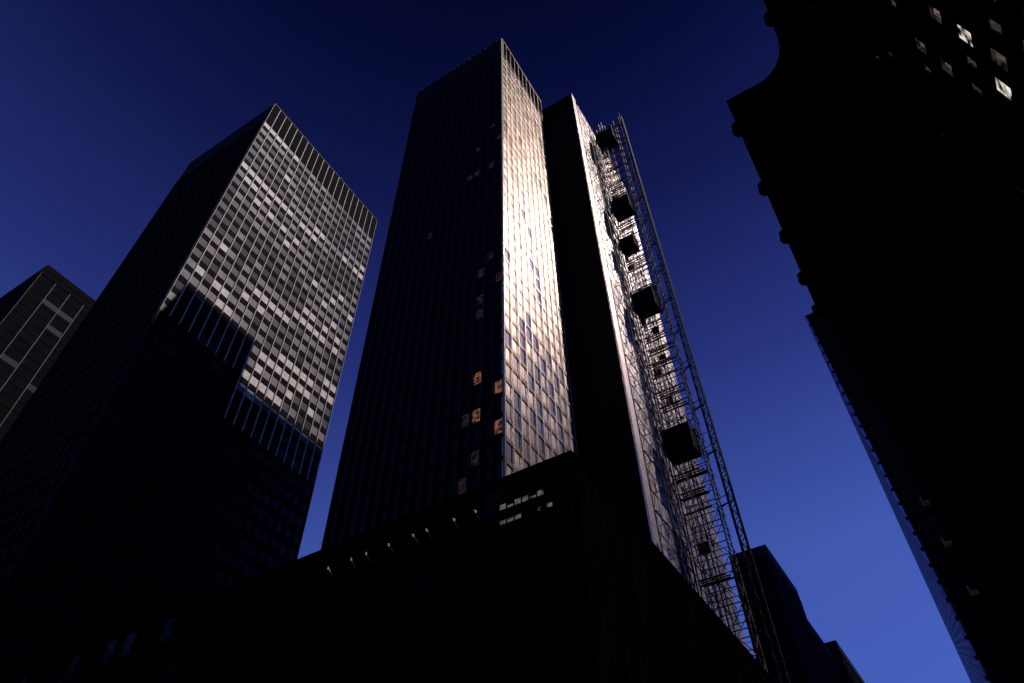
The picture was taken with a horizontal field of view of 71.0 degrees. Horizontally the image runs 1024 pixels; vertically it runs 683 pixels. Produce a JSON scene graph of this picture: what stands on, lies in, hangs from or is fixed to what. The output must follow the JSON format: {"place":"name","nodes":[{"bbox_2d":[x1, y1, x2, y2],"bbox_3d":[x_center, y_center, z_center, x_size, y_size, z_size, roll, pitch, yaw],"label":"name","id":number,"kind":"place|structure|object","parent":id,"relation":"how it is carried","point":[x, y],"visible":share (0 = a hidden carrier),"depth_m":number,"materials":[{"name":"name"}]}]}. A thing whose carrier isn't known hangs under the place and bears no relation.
{"place":"outdoors","nodes":[
{"label":"outdoors","id":0,"kind":"place"},
{"bbox_2d":[0,0,970,682],"label":"sky","id":1,"kind":"structure","parent":0,"point":[105,105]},
{"bbox_3d":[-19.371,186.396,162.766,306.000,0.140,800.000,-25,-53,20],"label":"pavement","id":2,"kind":"structure","parent":0,"visible":0},
{"bbox_2d":[0,450,775,682],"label":"podium building","id":3,"kind":"structure","parent":2,"relation":"on","point":[560,568],"depth_m":46.52,"materials":[{"name":"stone"}]},
{"bbox_2d":[327,510,480,575],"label":"parapet lights","id":4,"kind":"object","parent":3,"relation":"on","point":[475,511],"visible":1,"depth_m":48.11,"materials":[{"name":"metal"}]},
{"bbox_2d":[321,38,577,548],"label":"dark glass skyscraper","id":5,"kind":"structure","parent":3,"relation":"on","point":[463,385],"depth_m":117.49,"materials":[{"name":"black glass"}]},
{"bbox_2d":[542,93,747,649],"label":"concrete slab tower","id":6,"kind":"structure","parent":3,"relation":"on","point":[614,457],"depth_m":127.65,"materials":[{"name":"grey concrete"}]},
{"bbox_2d":[584,112,789,682],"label":"construction hoist","id":7,"kind":"object","parent":3,"relation":"on","point":[679,445],"visible":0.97,"depth_m":121.30,"materials":[{"name":"metal"}]},
{"bbox_2d":[726,0,1023,676],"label":"ornate stone building","id":8,"kind":"structure","parent":2,"relation":"on","point":[883,140],"depth_m":63.19,"materials":[{"name":"black stone"}]},
{"bbox_2d":[805,313,1023,682],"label":"blue glass office building","id":9,"kind":"structure","parent":2,"relation":"on","point":[983,651],"depth_m":151.47,"materials":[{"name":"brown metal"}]},
{"label":"ground","id":10,"kind":"structure","parent":0,"visible":0},
{"bbox_2d":[0,265,95,441],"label":"striped office tower","id":11,"kind":"structure","parent":10,"relation":"on","point":[44,311],"depth_m":290.74,"materials":[{"name":"black glass"}]},
{"bbox_2d":[0,103,376,677],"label":"mullioned office tower","id":12,"kind":"structure","parent":10,"relation":"on","point":[162,442],"depth_m":152.45,"materials":[{"name":"black glass"}]},
{"bbox_2d":[729,544,828,682],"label":"office block","id":13,"kind":"structure","parent":10,"relation":"on","point":[800,654],"depth_m":170.28,"materials":[{"name":"black glass"}]},
{"bbox_2d":[807,619,840,682],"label":"office block","id":14,"kind":"structure","parent":10,"relation":"on","point":[829,666],"depth_m":199.81,"materials":[{"name":"black glass"}]},
{"bbox_2d":[825,640,864,682],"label":"office block","id":15,"kind":"structure","parent":10,"relation":"on","point":[847,671],"depth_m":233.56,"materials":[{"name":"black glass"}]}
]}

